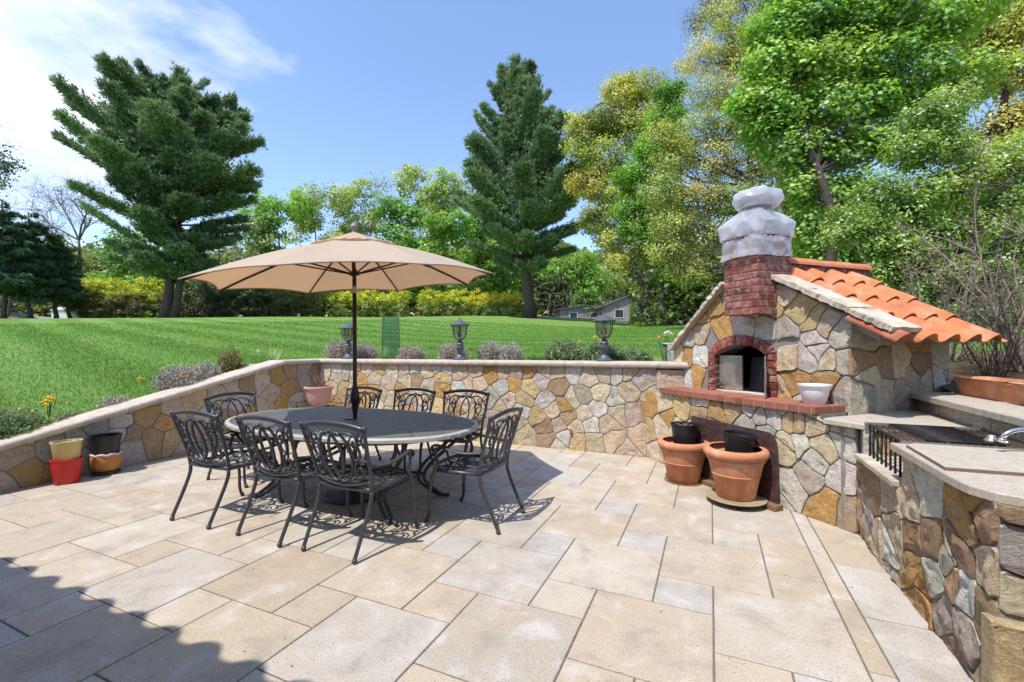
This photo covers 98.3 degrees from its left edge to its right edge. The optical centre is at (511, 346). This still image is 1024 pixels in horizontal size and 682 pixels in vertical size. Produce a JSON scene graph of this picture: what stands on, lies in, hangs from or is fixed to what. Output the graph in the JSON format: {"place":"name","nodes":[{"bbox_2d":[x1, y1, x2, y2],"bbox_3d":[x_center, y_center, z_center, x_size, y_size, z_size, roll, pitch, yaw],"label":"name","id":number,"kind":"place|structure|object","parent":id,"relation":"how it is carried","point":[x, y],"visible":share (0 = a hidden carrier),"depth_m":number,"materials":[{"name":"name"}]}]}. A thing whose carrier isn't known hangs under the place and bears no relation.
{"place":"outdoors","nodes":[
{"label":"outdoors","id":0,"kind":"place"},
{"bbox_2d":[0,440,974,681],"bbox_3d":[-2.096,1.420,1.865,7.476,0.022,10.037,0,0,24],"label":"patio paving","id":1,"kind":"structure","parent":0,"point":[60,621],"depth_m":2.60,"materials":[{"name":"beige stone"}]},
{"bbox_2d":[49,456,83,484],"bbox_3d":[-4.654,1.296,4.630,0.256,0.250,0.225,0,0,-38],"label":"glazed pot","id":2,"kind":"object","parent":1,"relation":"on","point":[66,472],"visible":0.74,"depth_m":4.56,"materials":[{"name":"red ceramic"}]},
{"bbox_2d":[49,438,82,460],"bbox_3d":[-4.660,1.101,4.633,0.252,0.235,0.222,0,0,-38],"label":"glazed pot","id":3,"kind":"object","parent":2,"relation":"on","point":[65,449],"visible":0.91,"depth_m":4.57,"materials":[{"name":"yellow ceramic"}]},
{"bbox_2d":[89,449,122,475],"bbox_3d":[-4.553,1.300,4.970,0.281,0.242,0.281,0,0,0],"label":"scalloped pot","id":4,"kind":"object","parent":1,"relation":"on","point":[103,464],"visible":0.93,"depth_m":4.88,"materials":[{"name":"orange ceramic"}]},
{"bbox_2d":[89,432,122,455],"bbox_3d":[-4.554,1.105,4.970,0.284,0.235,0.284,0,0,0],"label":"nursery pot","id":5,"kind":"object","parent":4,"relation":"in","point":[105,443],"visible":0.83,"depth_m":4.89,"materials":[{"name":"black plastic"}]},
{"bbox_2d":[0,359,320,491],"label":"stone wall","id":6,"kind":"structure","parent":1,"relation":"on","point":[145,426],"depth_m":5.54,"materials":[{"name":"beige stone"}]},
{"bbox_2d":[169,410,283,529],"bbox_3d":[-2.434,0.957,3.800,0.612,0.912,0.660,0,0,23],"label":"patio chair","id":7,"kind":"object","parent":1,"relation":"on","point":[206,461],"visible":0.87,"depth_m":3.61,"materials":[{"name":"metal"}]},
{"bbox_2d":[203,392,289,487],"bbox_3d":[-2.853,0.959,4.796,0.660,0.912,0.612,0,0,22],"label":"patio chair","id":8,"kind":"object","parent":1,"relation":"on","point":[236,441],"visible":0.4,"depth_m":4.77,"materials":[{"name":"metal"}]},
{"bbox_2d":[235,415,352,546],"bbox_3d":[-1.707,0.953,3.490,0.612,0.912,0.660,0,0,25],"label":"patio chair","id":9,"kind":"object","parent":1,"relation":"on","point":[299,476],"visible":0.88,"depth_m":3.30,"materials":[{"name":"metal"}]},
{"bbox_2d":[290,399,351,407],"bbox_3d":[-3.125,1.155,7.220,1.069,0.525,0.294,0,0,24],"label":"plant stand","id":10,"kind":"object","parent":1,"relation":"on","point":[309,405],"visible":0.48,"depth_m":7.21,"materials":[{"name":"black metal"}]},
{"bbox_2d":[303,372,333,406],"bbox_3d":[-3.147,0.692,7.220,0.464,0.546,0.464,0,0,0],"label":"bowl pot","id":11,"kind":"object","parent":10,"relation":"on","point":[318,394],"visible":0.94,"depth_m":7.08,"materials":[{"name":"pink ceramic"}]},
{"bbox_2d":[177,223,495,504],"bbox_3d":[-1.496,0.114,4.215,2.496,2.586,2.496,0,0,26],"label":"patio umbrella","id":12,"kind":"object","parent":1,"relation":"on","point":[354,261],"visible":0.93,"depth_m":4.20,"materials":[{"name":"beige fabric"}]},
{"bbox_2d":[309,386,382,471],"bbox_3d":[-1.982,0.955,5.318,0.612,0.912,0.660,0,0,26],"label":"patio chair","id":13,"kind":"object","parent":1,"relation":"on","point":[372,399],"visible":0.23,"depth_m":5.50,"materials":[{"name":"metal"}]},
{"bbox_2d":[224,407,478,526],"bbox_3d":[-1.529,1.047,4.156,2.589,0.726,1.459,0,0,24],"label":"patio table","id":14,"kind":"object","parent":1,"relation":"on","point":[395,428],"visible":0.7,"depth_m":3.95,"materials":[{"name":"metal"}]},
{"bbox_2d":[299,420,418,563],"bbox_3d":[-1.101,0.950,3.241,0.612,0.912,0.660,0,0,24],"label":"patio chair","id":15,"kind":"object","parent":1,"relation":"on","point":[359,485],"visible":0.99,"depth_m":3.07,"materials":[{"name":"metal"}]},
{"bbox_2d":[364,388,435,475],"bbox_3d":[-1.272,0.951,5.066,0.612,0.912,0.660,0,0,22],"label":"patio chair","id":16,"kind":"object","parent":1,"relation":"on","point":[415,396],"visible":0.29,"depth_m":5.29,"materials":[{"name":"metal"}]},
{"bbox_2d":[419,389,489,479],"bbox_3d":[-0.625,0.948,4.841,0.612,0.912,0.660,0,0,21],"label":"patio chair","id":17,"kind":"object","parent":1,"relation":"on","point":[466,441],"visible":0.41,"depth_m":5.01,"materials":[{"name":"metal"}]},
{"bbox_2d":[424,407,524,534],"bbox_3d":[-0.290,0.946,3.645,0.660,0.912,0.612,0,0,25],"label":"patio chair","id":18,"kind":"object","parent":1,"relation":"on","point":[500,458],"visible":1,"depth_m":3.52,"materials":[{"name":"metal"}]},
{"bbox_2d":[316,358,719,456],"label":"stone wall","id":19,"kind":"structure","parent":1,"relation":"on","point":[595,406],"depth_m":6.16,"materials":[{"name":"beige stone"}]},
{"bbox_2d":[339,322,357,358],"bbox_3d":[-2.887,-0.117,7.814,0.316,0.660,0.322,0,0,0],"label":"post lantern","id":20,"kind":"object","parent":19,"relation":"on","point":[348,344],"visible":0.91,"depth_m":7.76,"materials":[{"name":"grey metal"}]},
{"bbox_2d":[450,318,469,359],"bbox_3d":[-0.810,-0.128,6.883,0.316,0.660,0.322,0,0,-23],"label":"post lantern","id":21,"kind":"object","parent":19,"relation":"on","point":[459,344],"visible":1,"depth_m":6.83,"materials":[{"name":"grey metal"}]},
{"bbox_2d":[592,312,615,360],"bbox_3d":[1.243,-0.138,5.963,0.322,0.660,0.316,0,0,44],"label":"post lantern","id":22,"kind":"object","parent":19,"relation":"on","point":[604,346],"visible":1,"depth_m":5.92,"materials":[{"name":"grey metal"}]},
{"bbox_2d":[664,476,700,485],"bbox_3d":[1.782,1.386,4.600,0.380,0.010,0.380,0,0,0],"label":"plant saucer","id":23,"kind":"object","parent":1,"relation":"on","point":[666,478],"visible":0.31,"depth_m":4.49,"materials":[{"name":"beige ceramic"}]},
{"bbox_2d":[657,436,708,484],"bbox_3d":[1.781,1.179,4.600,0.520,0.419,0.520,0,0,0],"label":"terracotta pot","id":24,"kind":"object","parent":23,"relation":"on","point":[684,463],"visible":0.88,"depth_m":4.44,"materials":[{"name":"ceramic"}]},
{"bbox_2d":[670,421,698,443],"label":"nursery pot","id":25,"kind":"object","parent":24,"relation":"on","point":[684,432],"visible":0.91,"depth_m":4.55,"materials":[{"name":"black plastic"}]},
{"bbox_2d":[705,488,767,509],"bbox_3d":[1.992,1.359,3.945,0.496,0.061,0.496,0,0,0],"label":"plant caddy","id":26,"kind":"object","parent":1,"relation":"on","point":[758,501],"visible":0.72,"depth_m":3.81,"materials":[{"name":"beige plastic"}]},
{"bbox_2d":[703,442,769,501],"bbox_3d":[1.991,1.112,3.945,0.536,0.432,0.536,0,0,0],"label":"terracotta pot","id":27,"kind":"object","parent":26,"relation":"on","point":[736,476],"visible":0.94,"depth_m":3.78,"materials":[{"name":"ceramic"}]},
{"bbox_2d":[723,429,757,452],"bbox_3d":[2.048,0.883,3.995,0.284,0.205,0.284,5,3,0],"label":"nursery pot","id":28,"kind":"object","parent":27,"relation":"in","point":[738,441],"visible":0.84,"depth_m":3.91,"materials":[{"name":"black plastic"}]},
{"bbox_2d":[699,476,782,511],"bbox_3d":[2.069,1.366,4.221,0.100,0.045,1.040,0,0,-21],"label":"timber","id":29,"kind":"object","parent":1,"relation":"on","point":[772,506],"visible":0.42,"depth_m":3.81,"materials":[{"name":"brown wood"}]},
{"bbox_2d":[691,416,778,502],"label":"marble slab","id":30,"kind":"structure","parent":29,"relation":"on","point":[709,430],"depth_m":3.98,"materials":[{"name":"brown stone"}]},
{"bbox_2d":[645,236,1007,533],"bbox_3d":[3.028,0.150,4.685,1.983,2.570,2.639,0,0,-21],"label":"brick oven","id":31,"kind":"object","parent":1,"relation":"on","point":[774,330],"visible":0.86,"depth_m":3.97,"materials":[{"name":"stone"}]},
{"bbox_2d":[717,185,795,262],"bbox_3d":[2.417,-1.219,4.394,0.547,0.727,0.507,0,0,-21],"label":"plastic wrap","id":32,"kind":"object","parent":31,"relation":"on","point":[757,224],"visible":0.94,"depth_m":4.23,"materials":[{"name":"white plastic"}]},
{"bbox_2d":[797,383,832,403],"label":"flower pot","id":33,"kind":"object","parent":31,"relation":"on","point":[814,393],"visible":1,"depth_m":3.68,"materials":[{"name":"white plastic"}]},
{"bbox_2d":[823,392,1023,681],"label":"outdoor kitchen","id":34,"kind":"object","parent":1,"relation":"on","point":[946,547],"visible":0.83,"depth_m":2.08,"materials":[{"name":"stone"}]},
{"bbox_2d":[864,422,1023,476],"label":"grill grate","id":35,"kind":"object","parent":34,"relation":"on","point":[927,434],"visible":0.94,"depth_m":2.75,"materials":[{"name":"metal"}]},
{"bbox_2d":[906,443,1023,475],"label":"counter board","id":36,"kind":"object","parent":34,"relation":"on","point":[981,460],"visible":1,"depth_m":2.15,"materials":[{"name":"stone"}]},
{"bbox_2d":[952,376,1023,402],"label":"planter box","id":37,"kind":"object","parent":34,"relation":"on","point":[994,388],"visible":0.95,"depth_m":3.35,"materials":[{"name":"ceramic"}]},
{"bbox_2d":[1008,382,1023,405],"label":"planter box","id":38,"kind":"object","parent":34,"relation":"on","point":[1018,388],"visible":1,"depth_m":3.00,"materials":[{"name":"ceramic"}]},
{"bbox_2d":[0,316,1023,420],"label":"lawn","id":39,"kind":"structure","parent":0,"point":[547,321],"depth_m":13.23,"materials":[{"name":"green plant"}]},
{"bbox_2d":[0,116,31,196],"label":"shade tree","id":40,"kind":"object","parent":39,"relation":"on","point":[5,168],"visible":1,"depth_m":28.18,"materials":[{"name":"green plant"}]},
{"bbox_2d":[0,199,52,318],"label":"spruce tree","id":41,"kind":"object","parent":39,"relation":"on","point":[8,227],"visible":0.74,"depth_m":36.81,"materials":[{"name":"green plant"}]},
{"bbox_2d":[0,211,65,317],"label":"spruce tree","id":42,"kind":"object","parent":39,"relation":"on","point":[36,232],"visible":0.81,"depth_m":37.76,"materials":[{"name":"green plant"}]},
{"bbox_2d":[1,161,121,317],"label":"bare tree","id":43,"kind":"object","parent":39,"relation":"on","point":[84,223],"visible":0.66,"depth_m":43.85,"materials":[{"name":"grey plant"}]},
{"bbox_2d":[34,231,90,317],"bbox_3d":[-41.269,-6.272,40.009,4.375,8.461,4.071,0,0,0],"label":"spruce tree","id":44,"kind":"object","parent":39,"relation":"on","point":[69,290],"visible":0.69,"depth_m":39.91,"materials":[{"name":"green plant"}]},
{"bbox_2d":[46,243,91,317],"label":"spruce tree","id":45,"kind":"object","parent":39,"relation":"on","point":[77,264],"visible":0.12,"depth_m":43.01,"materials":[{"name":"green plant"}]},
{"bbox_2d":[63,277,183,317],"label":"hedge","id":46,"kind":"object","parent":39,"relation":"on","point":[141,298],"visible":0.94,"depth_m":42.52,"materials":[{"name":"yellow plant"}]},
{"bbox_2d":[47,50,269,317],"bbox_3d":[-29.152,-13.539,37.972,16.826,22.947,14.037,0,0,0],"label":"pine tree","id":47,"kind":"object","parent":39,"relation":"on","point":[182,139],"visible":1,"depth_m":35.23,"materials":[{"name":"green plant"}]},
{"bbox_2d":[174,281,276,317],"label":"hedge","id":48,"kind":"object","parent":39,"relation":"on","point":[213,300],"visible":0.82,"depth_m":44.55,"materials":[{"name":"green plant"}]},
{"bbox_2d":[251,289,327,316],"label":"hedge","id":49,"kind":"object","parent":39,"relation":"on","point":[304,301],"visible":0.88,"depth_m":45.55,"materials":[{"name":"green plant"}]},
{"bbox_2d":[327,290,413,316],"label":"hedge","id":50,"kind":"object","parent":39,"relation":"on","point":[368,308],"visible":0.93,"depth_m":44.61,"materials":[{"name":"yellow plant"}]},
{"bbox_2d":[382,313,399,357],"bbox_3d":[-2.378,-0.178,8.682,0.346,0.970,0.312,0,0,0],"label":"plant guard","id":51,"kind":"object","parent":39,"relation":"on","point":[389,326],"visible":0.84,"depth_m":8.58,"materials":[{"name":"green plastic"}]},
{"bbox_2d":[406,315,545,317],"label":"mulch strip","id":52,"kind":"object","parent":39,"relation":"on","point":[479,315],"visible":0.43,"depth_m":45.95,"materials":[{"name":"brown soil"}]},
{"bbox_2d":[413,289,476,316],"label":"hedge","id":53,"kind":"object","parent":52,"relation":"on","point":[449,307],"visible":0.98,"depth_m":44.58,"materials":[{"name":"yellow plant"}]},
{"bbox_2d":[466,288,523,316],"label":"hedge","id":54,"kind":"object","parent":52,"relation":"on","point":[508,301],"visible":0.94,"depth_m":43.59,"materials":[{"name":"yellow plant"}]},
{"bbox_2d":[449,52,597,317],"bbox_3d":[1.029,-14.117,40.597,13.803,23.764,12.761,0,0,0],"label":"pine tree","id":55,"kind":"object","parent":39,"relation":"on","point":[525,195],"visible":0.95,"depth_m":37.99,"materials":[{"name":"green plant"}]},
{"bbox_2d":[558,58,695,323],"bbox_3d":[8.767,-11.403,34.096,10.530,20.284,5.430,0,0,0],"label":"oak tree","id":56,"kind":"object","parent":39,"relation":"on","point":[603,129],"visible":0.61,"depth_m":33.31,"materials":[{"name":"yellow plant"}]},
{"bbox_2d":[604,74,693,325],"bbox_3d":[9.356,-9.547,29.948,6.152,17.065,3.815,0,0,0],"label":"maple tree","id":57,"kind":"object","parent":39,"relation":"on","point":[624,208],"visible":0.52,"depth_m":29.53,"materials":[{"name":"green plant"}]},
{"bbox_2d":[633,0,789,293],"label":"budding tree","id":58,"kind":"object","parent":39,"relation":"on","point":[711,198],"visible":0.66,"depth_m":20.72,"materials":[{"name":"green plant"}]},
{"bbox_2d":[676,0,810,215],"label":"bare topped tree","id":59,"kind":"object","parent":39,"relation":"on","point":[703,29],"visible":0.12,"depth_m":22.08,"materials":[{"name":"green plant"}]},
{"bbox_2d":[787,166,894,287],"bbox_3d":[14.777,-3.738,19.771,6.417,7.908,5.688,0,0,0],"label":"woodland tree","id":60,"kind":"object","parent":39,"relation":"on","point":[850,253],"visible":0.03,"depth_m":18.80,"materials":[{"name":"green plant"}]},
{"bbox_2d":[712,0,1023,261],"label":"maple tree","id":61,"kind":"object","parent":39,"relation":"on","point":[836,51],"visible":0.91,"depth_m":12.07,"materials":[{"name":"green plant"}]},
{"bbox_2d":[813,69,1023,327],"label":"pear tree","id":62,"kind":"object","parent":39,"relation":"on","point":[927,140],"visible":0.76,"depth_m":8.40,"materials":[{"name":"green plant"}]},
{"bbox_2d":[929,0,1023,325],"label":"oak tree","id":63,"kind":"object","parent":39,"relation":"on","point":[1007,31],"visible":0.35,"depth_m":14.83,"materials":[{"name":"yellow plant"}]},
{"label":"planting bed","id":64,"kind":"structure","parent":39,"relation":"on","visible":0},
{"bbox_2d":[0,403,57,439],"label":"bush","id":65,"kind":"object","parent":64,"relation":"on","point":[21,421],"visible":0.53,"depth_m":4.62,"materials":[{"name":"green plant"}]},
{"bbox_2d":[29,395,62,425],"bbox_3d":[-5.100,0.771,4.867,0.333,0.484,0.364,0,0,-18],"label":"daffodil","id":66,"kind":"object","parent":64,"relation":"on","point":[48,397],"visible":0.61,"depth_m":4.85,"materials":[{"name":"yellow plant"}]},
{"bbox_2d":[92,394,132,409],"bbox_3d":[-4.892,0.725,5.491,0.454,0.286,0.437,0,0,0],"label":"lavender","id":67,"kind":"object","parent":64,"relation":"on","point":[112,402],"visible":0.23,"depth_m":5.42,"materials":[{"name":"grey plant"}]},
{"bbox_2d":[147,362,210,390],"bbox_3d":[-4.641,0.444,6.228,0.752,0.476,0.781,0,0,0],"label":"lavender","id":68,"kind":"object","parent":64,"relation":"on","point":[171,379],"visible":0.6,"depth_m":6.07,"materials":[{"name":"grey plant"}]},
{"bbox_2d":[188,361,224,378],"bbox_3d":[-4.511,0.394,6.545,0.483,0.420,0.508,0,0,0],"label":"lavender","id":69,"kind":"object","parent":64,"relation":"on","point":[212,371],"visible":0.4,"depth_m":6.50,"materials":[{"name":"grey plant"}]},
{"bbox_2d":[215,344,246,372],"bbox_3d":[-4.367,0.234,6.899,0.452,0.574,0.456,0,0,0],"label":"azalea bush","id":70,"kind":"object","parent":64,"relation":"on","point":[232,360],"visible":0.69,"depth_m":6.82,"materials":[{"name":"green plant"}]},
{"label":"planting bed","id":71,"kind":"structure","parent":39,"relation":"on","visible":0},
{"bbox_2d":[322,338,358,358],"bbox_3d":[-3.188,0.062,8.387,0.761,0.485,0.794,0,0,0],"label":"lavender","id":72,"kind":"object","parent":71,"relation":"on","point":[337,351],"visible":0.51,"depth_m":8.22,"materials":[{"name":"grey plant"}]},
{"bbox_2d":[350,341,379,358],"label":"lavender","id":73,"kind":"object","parent":71,"relation":"on","point":[365,351],"visible":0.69,"depth_m":8.19,"materials":[{"name":"grey plant"}]},
{"bbox_2d":[396,345,426,358],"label":"lavender","id":74,"kind":"object","parent":71,"relation":"on","point":[410,353],"visible":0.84,"depth_m":7.64,"materials":[{"name":"grey plant"}]},
{"bbox_2d":[435,341,470,358],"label":"lavender","id":75,"kind":"object","parent":71,"relation":"on","point":[448,352],"visible":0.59,"depth_m":7.26,"materials":[{"name":"grey plant"}]},
{"bbox_2d":[476,339,504,359],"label":"lavender","id":76,"kind":"object","parent":71,"relation":"on","point":[492,351],"visible":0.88,"depth_m":7.02,"materials":[{"name":"grey plant"}]},
{"bbox_2d":[497,341,524,359],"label":"lavender","id":77,"kind":"object","parent":71,"relation":"on","point":[510,352],"visible":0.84,"depth_m":6.87,"materials":[{"name":"grey plant"}]},
{"bbox_2d":[541,338,582,360],"bbox_3d":[0.765,0.080,6.643,0.658,0.426,0.717,0,0,0],"label":"sage bush","id":78,"kind":"object","parent":71,"relation":"on","point":[557,349],"visible":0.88,"depth_m":6.48,"materials":[{"name":"green plant"}]},
{"bbox_2d":[581,341,620,360],"bbox_3d":[1.300,0.089,6.438,0.615,0.389,0.589,0,0,0],"label":"sage bush","id":79,"kind":"object","parent":71,"relation":"on","point":[592,352],"visible":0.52,"depth_m":6.30,"materials":[{"name":"green plant"}]},
{"bbox_2d":[616,345,653,360],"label":"sage bush","id":80,"kind":"object","parent":71,"relation":"on","point":[633,353],"visible":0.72,"depth_m":6.09,"materials":[{"name":"green plant"}]},
{"bbox_2d":[0,0,1023,395],"label":"sky","id":81,"kind":"structure","parent":0,"point":[337,91],"materials":[{"name":"blue"}]},
{"bbox_2d":[550,316,1023,392],"bbox_3d":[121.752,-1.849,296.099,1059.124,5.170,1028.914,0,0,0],"label":"woodland floor","id":82,"kind":"structure","parent":0,"point":[956,369],"depth_m":4.85,"materials":[{"name":"brown plant"}]},
{"bbox_2d":[36,232,109,311],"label":"woodland tree","id":83,"kind":"object","parent":82,"relation":"on","point":[87,256],"visible":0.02,"depth_m":62.39,"materials":[{"name":"green plant"}]},
{"bbox_2d":[84,223,163,301],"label":"woodland tree","id":84,"kind":"object","parent":82,"relation":"on","point":[116,271],"visible":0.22,"depth_m":57.01,"materials":[{"name":"green plant"}]},
{"bbox_2d":[219,213,276,312],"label":"woodland tree","id":85,"kind":"object","parent":82,"relation":"on","point":[239,256],"visible":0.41,"depth_m":51.95,"materials":[{"name":"green plant"}]},
{"bbox_2d":[233,189,321,315],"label":"woodland tree","id":86,"kind":"object","parent":82,"relation":"on","point":[275,206],"visible":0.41,"depth_m":55.34,"materials":[{"name":"green plant"}]},
{"bbox_2d":[280,180,354,316],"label":"woodland tree","id":87,"kind":"object","parent":82,"relation":"on","point":[310,226],"visible":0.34,"depth_m":61.18,"materials":[{"name":"green plant"}]},
{"bbox_2d":[325,172,384,316],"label":"woodland tree","id":88,"kind":"object","parent":82,"relation":"on","point":[345,227],"visible":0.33,"depth_m":63.62,"materials":[{"name":"green plant"}]},
{"bbox_2d":[344,170,395,316],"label":"woodland tree","id":89,"kind":"object","parent":82,"relation":"on","point":[374,194],"visible":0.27,"depth_m":66.01,"materials":[{"name":"green plant"}]},
{"bbox_2d":[363,191,431,306],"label":"woodland tree","id":90,"kind":"object","parent":82,"relation":"on","point":[396,209],"visible":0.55,"depth_m":57.20,"materials":[{"name":"green plant"}]},
{"bbox_2d":[390,160,453,315],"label":"woodland tree","id":91,"kind":"object","parent":82,"relation":"on","point":[409,178],"visible":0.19,"depth_m":65.14,"materials":[{"name":"green plant"}]},
{"bbox_2d":[413,206,477,306],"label":"woodland tree","id":92,"kind":"object","parent":82,"relation":"on","point":[437,245],"visible":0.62,"depth_m":53.92,"materials":[{"name":"green plant"}]},
{"bbox_2d":[414,164,485,315],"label":"woodland tree","id":93,"kind":"object","parent":82,"relation":"on","point":[441,183],"visible":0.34,"depth_m":63.47,"materials":[{"name":"green plant"}]},
{"bbox_2d":[0,209,950,326],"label":"woodland","id":94,"kind":"object","parent":82,"relation":"on","point":[558,288],"visible":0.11,"depth_m":75.87,"materials":[{"name":"green plant"}]},
{"bbox_2d":[465,214,511,299],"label":"woodland tree","id":95,"kind":"object","parent":82,"relation":"on","point":[499,271],"visible":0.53,"depth_m":59.14,"materials":[{"name":"green plant"}]},
{"bbox_2d":[473,250,536,309],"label":"woodland tree","id":96,"kind":"object","parent":82,"relation":"on","point":[516,283],"visible":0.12,"depth_m":60.84,"materials":[{"name":"green plant"}]},
{"bbox_2d":[534,248,614,312],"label":"woodland tree","id":97,"kind":"object","parent":82,"relation":"on","point":[585,282],"visible":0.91,"depth_m":65.14,"materials":[{"name":"green plant"}]},
{"bbox_2d":[552,306,598,318],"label":"outbuilding","id":98,"kind":"structure","parent":82,"relation":"on","point":[565,311],"depth_m":63.46,"materials":[{"name":"grey wood"}]},
{"bbox_2d":[533,290,628,316],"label":"wire fence","id":99,"kind":"object","parent":82,"relation":"on","point":[617,294],"visible":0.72,"depth_m":53.10,"materials":[{"name":"grey metal"}]},
{"bbox_2d":[565,261,628,304],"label":"woodland tree","id":100,"kind":"object","parent":82,"relation":"on","point":[619,279],"visible":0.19,"depth_m":72.54,"materials":[{"name":"green plant"}]},
{"bbox_2d":[599,251,648,301],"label":"woodland tree","id":101,"kind":"object","parent":82,"relation":"on","point":[618,260],"visible":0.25,"depth_m":75.08,"materials":[{"name":"green plant"}]},
{"bbox_2d":[595,295,653,322],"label":"garden house","id":102,"kind":"structure","parent":82,"relation":"on","point":[623,310],"depth_m":58.95,"materials":[{"name":"grey"}]},
{"bbox_2d":[852,214,1023,361],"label":"bare bush","id":103,"kind":"object","parent":82,"relation":"on","point":[958,355],"visible":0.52,"depth_m":5.49,"materials":[{"name":"brown plant"}]},
{"bbox_2d":[884,128,1023,371],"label":"bare bush","id":104,"kind":"object","parent":82,"relation":"on","point":[1018,363],"visible":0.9,"depth_m":4.67,"materials":[{"name":"brown plant"}]},
{"bbox_2d":[904,248,1023,377],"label":"bare bush","id":105,"kind":"object","parent":82,"relation":"on","point":[1002,372],"visible":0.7,"depth_m":4.25,"materials":[{"name":"brown plant"}]},
{"bbox_2d":[929,182,1023,317],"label":"woodland tree","id":106,"kind":"object","parent":82,"relation":"on","point":[965,250],"visible":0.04,"depth_m":16.12,"materials":[{"name":"green plant"}]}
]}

